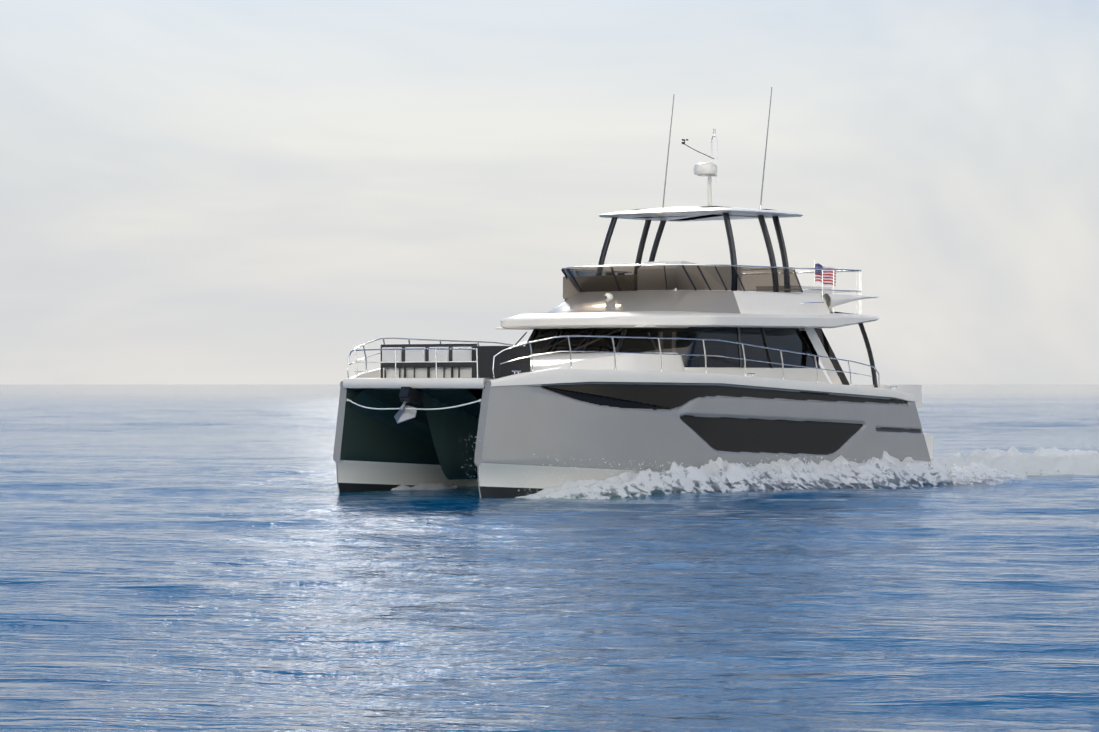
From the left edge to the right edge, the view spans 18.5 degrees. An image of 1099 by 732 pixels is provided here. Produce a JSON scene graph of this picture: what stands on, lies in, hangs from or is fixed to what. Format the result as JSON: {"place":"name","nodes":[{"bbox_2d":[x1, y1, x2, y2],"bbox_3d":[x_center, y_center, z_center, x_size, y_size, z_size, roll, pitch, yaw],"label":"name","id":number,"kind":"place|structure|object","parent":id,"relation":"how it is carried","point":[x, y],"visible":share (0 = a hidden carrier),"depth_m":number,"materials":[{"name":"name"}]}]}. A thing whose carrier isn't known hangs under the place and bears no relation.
{"place":"outdoors","nodes":[
{"label":"outdoors","id":0,"kind":"place"},
{"bbox_2d":[0,385,1098,397],"bbox_3d":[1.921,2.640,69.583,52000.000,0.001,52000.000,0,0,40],"label":"horizon haze","id":1,"kind":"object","parent":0,"point":[333,391],"depth_m":1059.81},
{"bbox_2d":[323,435,1096,498],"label":"spray droplets","id":2,"kind":"object","parent":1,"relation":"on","point":[727,476],"visible":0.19,"depth_m":66.66,"materials":[{"name":"white liquid"}]},
{"bbox_2d":[0,398,1098,731],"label":"sea water","id":3,"kind":"structure","parent":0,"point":[204,564],"depth_m":34.98,"materials":[{"name":"blue liquid"}]},
{"bbox_2d":[391,482,462,489],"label":"foam","id":4,"kind":"object","parent":3,"relation":"on","point":[429,486],"visible":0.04,"depth_m":66.22,"materials":[{"name":"liquid"}]},
{"bbox_2d":[333,87,932,497],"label":"catamaran yacht","id":5,"kind":"object","parent":3,"relation":"on","point":[649,363],"visible":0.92,"depth_m":66.82,"materials":[{"name":"grey paint"}]},
{"bbox_2d":[516,451,1026,498],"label":"bow wave foam","id":6,"kind":"object","parent":3,"relation":"on","point":[910,470],"visible":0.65,"depth_m":67.26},
{"bbox_2d":[935,446,1098,476],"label":"wake foam","id":7,"kind":"object","parent":3,"relation":"on","point":[1017,462],"visible":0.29,"depth_m":77.58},
{"bbox_2d":[0,0,1098,384],"label":"sky","id":8,"kind":"structure","parent":0,"point":[193,192],"materials":[{"name":"white"}]}
]}

